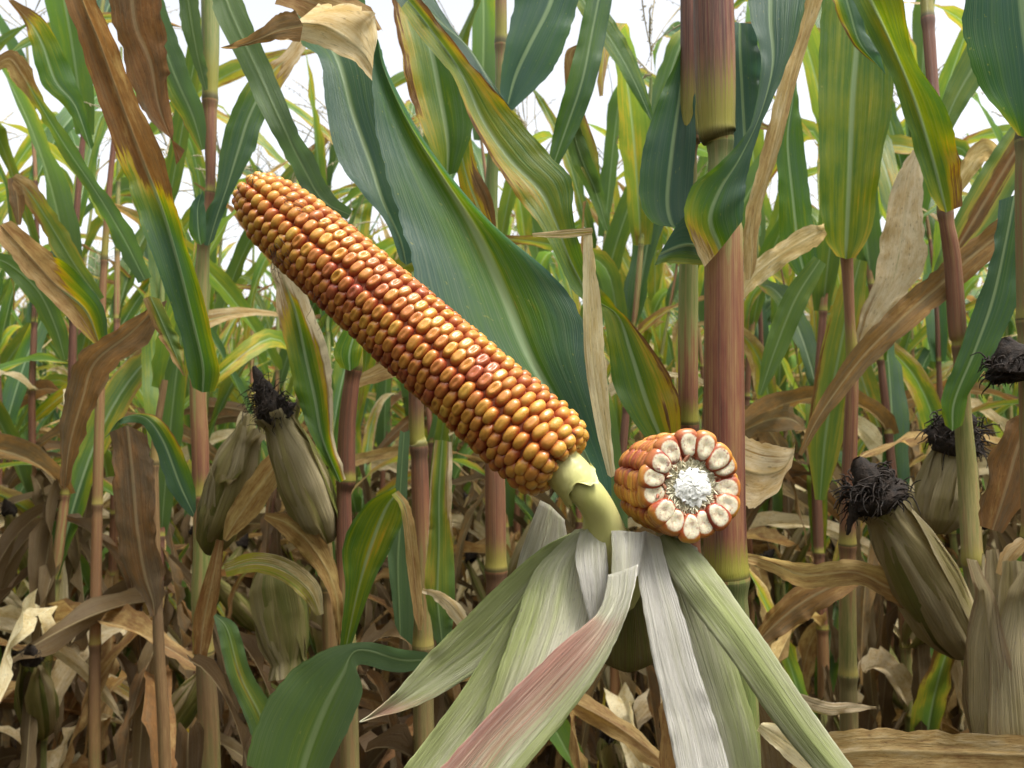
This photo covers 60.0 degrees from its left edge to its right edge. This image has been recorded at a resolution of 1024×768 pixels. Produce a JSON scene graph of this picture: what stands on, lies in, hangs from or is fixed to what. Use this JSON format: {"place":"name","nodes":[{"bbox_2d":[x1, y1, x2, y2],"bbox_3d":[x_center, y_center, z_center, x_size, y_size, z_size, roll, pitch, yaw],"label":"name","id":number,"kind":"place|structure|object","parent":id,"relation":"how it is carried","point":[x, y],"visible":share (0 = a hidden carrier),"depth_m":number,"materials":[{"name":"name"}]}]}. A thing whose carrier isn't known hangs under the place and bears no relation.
{"place":"outdoors","nodes":[
{"label":"outdoors","id":0,"kind":"place"},
{"bbox_2d":[14,563,859,767],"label":"ground","id":1,"kind":"structure","parent":0,"point":[547,755],"depth_m":3.33,"materials":[{"name":"soil"}]},
{"bbox_2d":[0,183,33,608],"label":"maize plant","id":2,"kind":"object","parent":1,"relation":"on","point":[11,598],"visible":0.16,"depth_m":2.42,"materials":[{"name":"green plant"}]},
{"bbox_2d":[0,245,51,439],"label":"maize plant","id":3,"kind":"object","parent":1,"relation":"on","point":[12,321],"visible":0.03,"depth_m":4.02,"materials":[{"name":"green plant"}]},
{"bbox_2d":[0,250,55,657],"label":"maize plant","id":4,"kind":"object","parent":1,"relation":"on","point":[8,332],"visible":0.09,"depth_m":3.44,"materials":[{"name":"green plant"}]},
{"bbox_2d":[10,301,67,461],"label":"maize plant","id":5,"kind":"object","parent":1,"relation":"on","point":[56,459],"visible":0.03,"depth_m":4.02,"materials":[{"name":"green plant"}]},
{"bbox_2d":[36,317,65,464],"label":"maize plant","id":6,"kind":"object","parent":1,"relation":"on","point":[41,372],"visible":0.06,"depth_m":4.50,"materials":[{"name":"green plant"}]},
{"bbox_2d":[2,295,102,727],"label":"maize plant","id":7,"kind":"object","parent":1,"relation":"on","point":[41,423],"visible":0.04,"depth_m":3.59,"materials":[{"name":"green plant"}]},
{"bbox_2d":[0,233,123,746],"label":"maize plant","id":8,"kind":"object","parent":1,"relation":"on","point":[9,352],"visible":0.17,"depth_m":2.96,"materials":[{"name":"green plant"}]},
{"bbox_2d":[0,176,123,671],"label":"maize plant","id":9,"kind":"object","parent":1,"relation":"on","point":[58,379],"visible":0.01,"depth_m":3.01,"materials":[{"name":"green plant"}]},
{"bbox_2d":[16,309,111,502],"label":"maize plant","id":10,"kind":"object","parent":1,"relation":"on","point":[106,496],"depth_m":4.49,"materials":[{"name":"green plant"}]},
{"bbox_2d":[0,109,132,767],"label":"maize plant","id":11,"kind":"object","parent":1,"relation":"on","point":[12,393],"visible":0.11,"depth_m":2.59,"materials":[{"name":"green plant"}]},
{"bbox_2d":[0,24,134,411],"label":"maize plant","id":12,"kind":"object","parent":1,"relation":"on","point":[7,37],"visible":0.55,"depth_m":1.96,"materials":[{"name":"green plant"}]},
{"bbox_2d":[36,357,110,464],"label":"maize plant","id":13,"kind":"object","parent":1,"relation":"on","point":[59,411],"visible":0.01,"depth_m":5.07,"materials":[{"name":"green plant"}]},
{"bbox_2d":[43,247,114,510],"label":"maize plant","id":14,"kind":"object","parent":1,"relation":"on","point":[61,370],"visible":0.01,"depth_m":4.19,"materials":[{"name":"green plant"}]},
{"bbox_2d":[27,235,141,744],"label":"maize plant","id":15,"kind":"object","parent":1,"relation":"on","point":[94,265],"visible":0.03,"depth_m":3.10,"materials":[{"name":"green plant"}]},
{"bbox_2d":[39,305,140,600],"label":"maize plant","id":16,"kind":"object","parent":1,"relation":"on","point":[59,406],"visible":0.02,"depth_m":3.55,"materials":[{"name":"green plant"}]},
{"bbox_2d":[0,12,180,730],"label":"maize plant","id":17,"kind":"object","parent":1,"relation":"on","point":[72,659],"visible":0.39,"depth_m":1.44,"materials":[{"name":"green plant"}]},
{"bbox_2d":[0,0,216,767],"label":"maize plant","id":18,"kind":"object","parent":1,"relation":"on","point":[31,478],"visible":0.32,"depth_m":1.95,"materials":[{"name":"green plant"}]},
{"bbox_2d":[0,111,234,764],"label":"maize plant","id":19,"kind":"object","parent":1,"relation":"on","point":[135,302],"visible":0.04,"depth_m":2.62,"materials":[{"name":"green plant"}]},
{"bbox_2d":[0,0,238,767],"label":"maize plant","id":20,"kind":"object","parent":1,"relation":"on","point":[49,285],"visible":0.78,"depth_m":0.92,"materials":[{"name":"green plant"}]},
{"bbox_2d":[3,134,268,743],"bbox_3d":[-1.079,0.271,2.629,1.056,2.289,0.482,-1,-3,15],"label":"maize plant","id":21,"kind":"object","parent":1,"relation":"on","point":[22,589],"visible":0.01,"depth_m":2.58,"materials":[{"name":"green plant"}]},
{"bbox_2d":[0,0,277,767],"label":"maize plant","id":22,"kind":"object","parent":1,"relation":"on","point":[41,687],"visible":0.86,"depth_m":1.43,"materials":[{"name":"brown plant"}]},
{"bbox_2d":[12,46,287,767],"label":"maize plant","id":23,"kind":"object","parent":1,"relation":"on","point":[158,367],"visible":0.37,"depth_m":1.41,"materials":[{"name":"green plant"}]},
{"bbox_2d":[59,0,252,767],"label":"maize plant","id":24,"kind":"object","parent":1,"relation":"on","point":[138,25],"visible":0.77,"depth_m":0.71,"materials":[{"name":"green plant"}]},
{"bbox_2d":[0,8,314,767],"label":"maize plant","id":25,"kind":"object","parent":1,"relation":"on","point":[230,71],"visible":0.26,"depth_m":2.02,"materials":[{"name":"green plant"}]},
{"bbox_2d":[87,281,227,702],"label":"maize plant","id":26,"kind":"object","parent":1,"relation":"on","point":[176,538],"depth_m":2.73,"materials":[{"name":"green plant"}]},
{"bbox_2d":[50,131,273,747],"bbox_3d":[-0.900,0.368,2.497,0.640,2.210,0.900,0,-3,9],"label":"maize plant","id":27,"kind":"object","parent":1,"relation":"on","point":[225,338],"visible":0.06,"depth_m":2.45,"materials":[{"name":"green plant"}]},
{"bbox_2d":[0,98,337,767],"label":"maize plant","id":28,"kind":"object","parent":1,"relation":"on","point":[54,400],"visible":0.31,"depth_m":2.06,"materials":[{"name":"green plant"}]},
{"bbox_2d":[42,176,309,626],"bbox_3d":[-1.022,0.367,3.054,0.996,2.151,0.458,1,-3,-17],"label":"maize plant","id":29,"kind":"object","parent":1,"relation":"on","point":[261,356],"visible":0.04,"depth_m":3.11,"materials":[{"name":"green plant"}]},
{"bbox_2d":[171,245,267,536],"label":"maize plant","id":30,"kind":"object","parent":1,"relation":"on","point":[176,517],"visible":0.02,"depth_m":3.41,"materials":[{"name":"green plant"}]},
{"bbox_2d":[104,0,351,767],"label":"maize plant","id":31,"kind":"object","parent":1,"relation":"on","point":[261,98],"visible":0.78,"depth_m":0.88,"materials":[{"name":"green plant"}]},
{"bbox_2d":[221,259,268,547],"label":"maize plant","id":32,"kind":"object","parent":1,"relation":"on","point":[256,306],"visible":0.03,"depth_m":4.75,"materials":[{"name":"green plant"}]},
{"bbox_2d":[216,258,283,536],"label":"maize plant","id":33,"kind":"object","parent":1,"relation":"on","point":[232,345],"visible":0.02,"depth_m":3.66,"materials":[{"name":"green plant"}]},
{"bbox_2d":[209,326,295,463],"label":"maize plant","id":34,"kind":"object","parent":1,"relation":"on","point":[245,373],"depth_m":4.25,"materials":[{"name":"green plant"}]},
{"bbox_2d":[192,366,342,767],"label":"maize plant","id":35,"kind":"object","parent":1,"relation":"on","point":[242,482],"visible":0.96,"depth_m":0.79,"materials":[{"name":"green plant"}]},
{"bbox_2d":[52,105,483,767],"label":"maize plant","id":36,"kind":"object","parent":1,"relation":"on","point":[222,283],"visible":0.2,"depth_m":2.06,"materials":[{"name":"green plant"}]},
{"bbox_2d":[231,277,305,565],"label":"maize plant","id":37,"kind":"object","parent":1,"relation":"on","point":[268,304],"visible":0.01,"depth_m":3.60,"materials":[{"name":"green plant"}]},
{"bbox_2d":[181,152,387,736],"bbox_3d":[-0.703,0.282,2.643,1.009,2.138,0.595,-2,-3,42],"label":"maize plant","id":38,"kind":"object","parent":1,"relation":"on","point":[218,435],"visible":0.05,"depth_m":2.61,"materials":[{"name":"green plant"}]},
{"bbox_2d":[216,128,375,767],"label":"maize plant","id":39,"kind":"object","parent":1,"relation":"on","point":[263,322],"visible":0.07,"depth_m":3.16,"materials":[{"name":"green plant"}]},
{"bbox_2d":[238,225,397,567],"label":"maize plant","id":40,"kind":"object","parent":1,"relation":"on","point":[333,328],"visible":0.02,"depth_m":4.19,"materials":[{"name":"green plant"}]},
{"bbox_2d":[169,71,470,733],"bbox_3d":[-0.568,0.206,2.575,1.146,2.477,0.527,1,-3,-24],"label":"maize plant","id":41,"kind":"object","parent":1,"relation":"on","point":[262,261],"visible":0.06,"depth_m":2.57,"materials":[{"name":"green plant"}]},
{"bbox_2d":[214,0,427,767],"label":"maize plant","id":42,"kind":"object","parent":1,"relation":"on","point":[304,714],"visible":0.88,"depth_m":0.70,"materials":[{"name":"green plant"}]},
{"bbox_2d":[233,181,410,767],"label":"maize plant","id":43,"kind":"object","parent":1,"relation":"on","point":[362,494],"visible":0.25,"depth_m":2.54,"materials":[{"name":"green plant"}]},
{"bbox_2d":[248,360,398,586],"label":"maize plant","id":44,"kind":"object","parent":1,"relation":"on","point":[367,399],"visible":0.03,"depth_m":3.64,"materials":[{"name":"green plant"}]},
{"bbox_2d":[184,49,473,767],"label":"maize plant","id":45,"kind":"object","parent":1,"relation":"on","point":[248,349],"visible":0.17,"depth_m":2.08,"materials":[{"name":"green plant"}]},
{"bbox_2d":[217,294,462,695],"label":"maize plant","id":46,"kind":"object","parent":1,"relation":"on","point":[289,375],"depth_m":3.10,"materials":[{"name":"green plant"}]},
{"bbox_2d":[341,199,391,587],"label":"maize plant","id":47,"kind":"object","parent":1,"relation":"on","point":[364,421],"visible":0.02,"depth_m":4.76,"materials":[{"name":"green plant"}]},
{"bbox_2d":[335,99,473,766],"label":"maize plant","id":48,"kind":"object","parent":1,"relation":"on","point":[395,685],"visible":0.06,"depth_m":2.54,"materials":[{"name":"brown plant"}]},
{"bbox_2d":[333,187,482,690],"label":"maize plant","id":49,"kind":"object","parent":1,"relation":"on","point":[397,409],"visible":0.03,"depth_m":3.17,"materials":[{"name":"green plant"}]},
{"bbox_2d":[352,251,471,767],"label":"maize plant","id":50,"kind":"object","parent":1,"relation":"on","point":[383,427],"visible":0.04,"depth_m":3.03,"materials":[{"name":"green plant"}]},
{"bbox_2d":[358,0,485,767],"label":"maize plant","id":51,"kind":"object","parent":1,"relation":"on","point":[437,429],"visible":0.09,"depth_m":2.12,"materials":[{"name":"green plant"}]},
{"bbox_2d":[384,433,484,614],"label":"maize plant","id":52,"kind":"object","parent":1,"relation":"on","point":[453,438],"visible":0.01,"depth_m":3.72,"materials":[{"name":"green plant"}]},
{"bbox_2d":[373,165,515,688],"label":"maize plant","id":53,"kind":"object","parent":1,"relation":"on","point":[405,394],"visible":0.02,"depth_m":3.12,"materials":[{"name":"green plant"}]},
{"bbox_2d":[367,97,578,767],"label":"maize plant","id":54,"kind":"object","parent":1,"relation":"on","point":[402,425],"visible":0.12,"depth_m":2.52,"materials":[{"name":"green plant"}]},
{"bbox_2d":[297,0,652,767],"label":"maize plant","id":55,"kind":"object","parent":1,"relation":"on","point":[529,50],"visible":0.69,"depth_m":0.80,"materials":[{"name":"green plant"}]},
{"bbox_2d":[15,258,1004,452],"bbox_3d":[0.107,0.768,15.661,31.501,2.750,20.365,0,-3,0],"label":"distant maize","id":56,"kind":"object","parent":1,"relation":"on","point":[400,402],"depth_m":6.47,"materials":[{"name":"green plant"}]},
{"bbox_2d":[408,172,614,686],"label":"maize plant","id":57,"kind":"object","parent":1,"relation":"on","point":[479,515],"visible":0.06,"depth_m":3.13,"materials":[{"name":"brown plant"}]},
{"bbox_2d":[373,0,650,767],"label":"maize plant","id":58,"kind":"object","parent":1,"relation":"on","point":[483,36],"visible":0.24,"depth_m":2.04,"materials":[{"name":"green plant"}]},
{"bbox_2d":[388,392,659,767],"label":"maize plant","id":59,"kind":"object","parent":1,"relation":"on","point":[443,609],"visible":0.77,"depth_m":0.80,"materials":[{"name":"green plant"}]},
{"bbox_2d":[453,97,594,767],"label":"maize plant","id":60,"kind":"object","parent":1,"relation":"on","point":[523,219],"visible":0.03,"depth_m":2.66,"materials":[{"name":"green plant"}]},
{"bbox_2d":[351,65,703,767],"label":"maize plant","id":61,"kind":"object","parent":1,"relation":"on","point":[616,235],"visible":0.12,"depth_m":2.08,"materials":[{"name":"green plant"}]},
{"bbox_2d":[473,225,606,506],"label":"maize plant","id":62,"kind":"object","parent":1,"relation":"on","point":[551,263],"depth_m":3.82,"materials":[{"name":"green plant"}]},
{"bbox_2d":[372,0,821,767],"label":"maize plant","id":63,"kind":"object","parent":1,"relation":"on","point":[476,268],"visible":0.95,"depth_m":0.54,"materials":[{"name":"green plant"}]},
{"bbox_2d":[232,165,852,767],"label":"corn ear","id":64,"kind":"object","parent":63,"relation":"attached to","point":[544,631],"visible":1,"depth_m":0.42},
{"bbox_2d":[614,428,740,542],"bbox_3d":[0.079,0.049,0.440,0.052,0.054,0.054,1,-3,-11],"label":"broken corn ear","id":65,"kind":"object","parent":64,"relation":"attached to","point":[684,485],"visible":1,"depth_m":0.42},
{"bbox_2d":[582,235,653,667],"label":"maize plant","id":66,"kind":"object","parent":1,"relation":"on","point":[641,434],"visible":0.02,"depth_m":3.76,"materials":[{"name":"green plant"}]},
{"bbox_2d":[581,181,665,738],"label":"maize plant","id":67,"kind":"object","parent":1,"relation":"on","point":[617,403],"depth_m":3.28,"materials":[{"name":"green plant"}]},
{"bbox_2d":[579,230,703,681],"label":"maize plant","id":68,"kind":"object","parent":1,"relation":"on","point":[656,281],"visible":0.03,"depth_m":3.37,"materials":[{"name":"green plant"}]},
{"bbox_2d":[531,123,813,763],"bbox_3d":[0.430,0.339,2.693,1.074,2.364,0.732,-1,-3,15],"label":"maize plant","id":69,"kind":"object","parent":1,"relation":"on","point":[640,683],"visible":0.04,"depth_m":2.74,"materials":[{"name":"green plant"}]},
{"bbox_2d":[649,263,703,412],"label":"maize plant","id":70,"kind":"object","parent":1,"relation":"on","point":[668,271],"visible":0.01,"depth_m":4.58,"materials":[{"name":"green plant"}]},
{"bbox_2d":[658,0,700,767],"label":"maize plant","id":71,"kind":"object","parent":1,"relation":"on","point":[688,341],"visible":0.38,"depth_m":0.57,"materials":[{"name":"green plant"}]},
{"bbox_2d":[505,0,861,767],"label":"maize plant","id":72,"kind":"object","parent":1,"relation":"on","point":[617,686],"visible":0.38,"depth_m":1.47,"materials":[{"name":"green plant"}]},
{"bbox_2d":[639,156,770,731],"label":"maize plant","id":73,"kind":"object","parent":1,"relation":"on","point":[661,294],"visible":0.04,"depth_m":2.80,"materials":[{"name":"green plant"}]},
{"bbox_2d":[545,0,869,691],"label":"maize plant","id":74,"kind":"object","parent":1,"relation":"on","point":[760,531],"visible":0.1,"depth_m":1.99,"materials":[{"name":"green plant"}]},
{"bbox_2d":[618,181,797,747],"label":"maize plant","id":75,"kind":"object","parent":1,"relation":"on","point":[767,301],"visible":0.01,"depth_m":3.38,"materials":[{"name":"green plant"}]},
{"bbox_2d":[666,273,751,404],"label":"maize plant","id":76,"kind":"object","parent":1,"relation":"on","point":[670,356],"visible":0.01,"depth_m":3.65,"materials":[{"name":"green plant"}]},
{"bbox_2d":[670,6,841,663],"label":"maize plant","id":77,"kind":"object","parent":1,"relation":"on","point":[757,612],"visible":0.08,"depth_m":2.13,"materials":[{"name":"green plant"}]},
{"bbox_2d":[697,100,885,645],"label":"maize plant","id":78,"kind":"object","parent":1,"relation":"on","point":[788,507],"visible":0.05,"depth_m":2.65,"materials":[{"name":"brown plant"}]},
{"bbox_2d":[786,273,804,459],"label":"maize plant","id":79,"kind":"object","parent":1,"relation":"on","point":[797,456],"visible":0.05,"depth_m":4.50,"materials":[{"name":"green plant"}]},
{"bbox_2d":[764,179,832,560],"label":"maize plant","id":80,"kind":"object","parent":1,"relation":"on","point":[779,374],"visible":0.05,"depth_m":3.32,"materials":[{"name":"green plant"}]},
{"bbox_2d":[697,1,913,708],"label":"maize plant","id":81,"kind":"object","parent":1,"relation":"on","point":[869,435],"visible":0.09,"depth_m":2.12,"materials":[{"name":"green plant"}]},
{"bbox_2d":[700,181,948,718],"bbox_3d":[0.953,0.409,2.836,1.000,2.202,0.681,0,-3,4],"label":"maize plant","id":82,"kind":"object","parent":1,"relation":"on","point":[861,443],"visible":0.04,"depth_m":2.81,"materials":[{"name":"green plant"}]},
{"bbox_2d":[698,0,997,727],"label":"maize plant","id":83,"kind":"object","parent":1,"relation":"on","point":[868,385],"visible":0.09,"depth_m":2.16,"materials":[{"name":"green plant"}]},
{"bbox_2d":[734,0,967,731],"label":"maize plant","id":84,"kind":"object","parent":1,"relation":"on","point":[916,689],"visible":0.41,"depth_m":1.62,"materials":[{"name":"beige plant"}]},
{"bbox_2d":[744,0,959,767],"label":"maize plant","id":85,"kind":"object","parent":1,"relation":"on","point":[818,647],"visible":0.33,"depth_m":1.59,"materials":[{"name":"green plant"}]},
{"bbox_2d":[753,191,982,683],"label":"maize plant","id":86,"kind":"object","parent":1,"relation":"on","point":[923,360],"visible":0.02,"depth_m":3.38,"materials":[{"name":"green plant"}]},
{"bbox_2d":[744,0,997,730],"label":"maize plant","id":87,"kind":"object","parent":1,"relation":"on","point":[855,99],"visible":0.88,"depth_m":0.85,"materials":[{"name":"green plant"}]},
{"bbox_2d":[748,0,1015,733],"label":"maize plant","id":88,"kind":"object","parent":1,"relation":"on","point":[921,582],"visible":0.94,"depth_m":0.73,"materials":[{"name":"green plant"}]},
{"bbox_2d":[757,0,1023,767],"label":"maize plant","id":89,"kind":"object","parent":1,"relation":"on","point":[993,664],"visible":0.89,"depth_m":0.55,"materials":[{"name":"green plant"}]},
{"bbox_2d":[766,104,1016,712],"bbox_3d":[1.168,0.310,2.887,0.761,2.458,1.116,1,-3,-29],"label":"maize plant","id":90,"kind":"object","parent":1,"relation":"on","point":[920,336],"visible":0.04,"depth_m":2.81,"materials":[{"name":"green plant"}]},
{"bbox_2d":[818,1,1000,457],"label":"maize plant","id":91,"kind":"object","parent":1,"relation":"on","point":[902,144],"visible":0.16,"depth_m":1.51,"materials":[{"name":"green plant"}]},
{"bbox_2d":[875,342,952,430],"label":"maize plant","id":92,"kind":"object","parent":1,"relation":"on","point":[949,353],"visible":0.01,"depth_m":3.69,"materials":[{"name":"green plant"}]},
{"bbox_2d":[841,91,1020,567],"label":"maize plant","id":93,"kind":"object","parent":1,"relation":"on","point":[962,146],"visible":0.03,"depth_m":2.33,"materials":[{"name":"green plant"}]},
{"bbox_2d":[858,132,1016,692],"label":"maize plant","id":94,"kind":"object","parent":1,"relation":"on","point":[969,284],"visible":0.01,"depth_m":2.77,"materials":[{"name":"green plant"}]},
{"bbox_2d":[862,4,1018,732],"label":"maize plant","id":95,"kind":"object","parent":1,"relation":"on","point":[926,396],"visible":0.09,"depth_m":2.12,"materials":[{"name":"green plant"}]},
{"bbox_2d":[897,165,984,549],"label":"maize plant","id":96,"kind":"object","parent":1,"relation":"on","point":[925,344],"visible":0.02,"depth_m":3.45,"materials":[{"name":"green plant"}]},
{"bbox_2d":[873,274,1017,425],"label":"maize plant","id":97,"kind":"object","parent":1,"relation":"on","point":[979,413],"visible":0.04,"depth_m":3.46,"materials":[{"name":"green plant"}]},
{"bbox_2d":[914,133,1020,701],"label":"maize plant","id":98,"kind":"object","parent":1,"relation":"on","point":[1012,409],"visible":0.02,"depth_m":2.85,"materials":[{"name":"green plant"}]},
{"bbox_2d":[925,381,1018,458],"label":"maize plant","id":99,"kind":"object","parent":1,"relation":"on","point":[988,405],"visible":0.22,"depth_m":1.81,"materials":[{"name":"green plant"}]},
{"bbox_2d":[922,194,1021,576],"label":"maize plant","id":100,"kind":"object","parent":1,"relation":"on","point":[1002,408],"visible":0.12,"depth_m":1.83,"materials":[{"name":"green plant"}]},
{"bbox_2d":[943,311,1017,493],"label":"maize plant","id":101,"kind":"object","parent":1,"relation":"on","point":[997,398],"visible":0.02,"depth_m":3.94,"materials":[{"name":"green plant"}]},
{"bbox_2d":[963,124,1010,143],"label":"maize plant","id":102,"kind":"object","parent":1,"relation":"on","point":[988,133],"visible":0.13,"depth_m":2.74,"materials":[{"name":"green plant"}]},
{"bbox_2d":[0,0,1014,341],"label":"sky","id":103,"kind":"structure","parent":0,"point":[972,119],"materials":[{"name":"white"}]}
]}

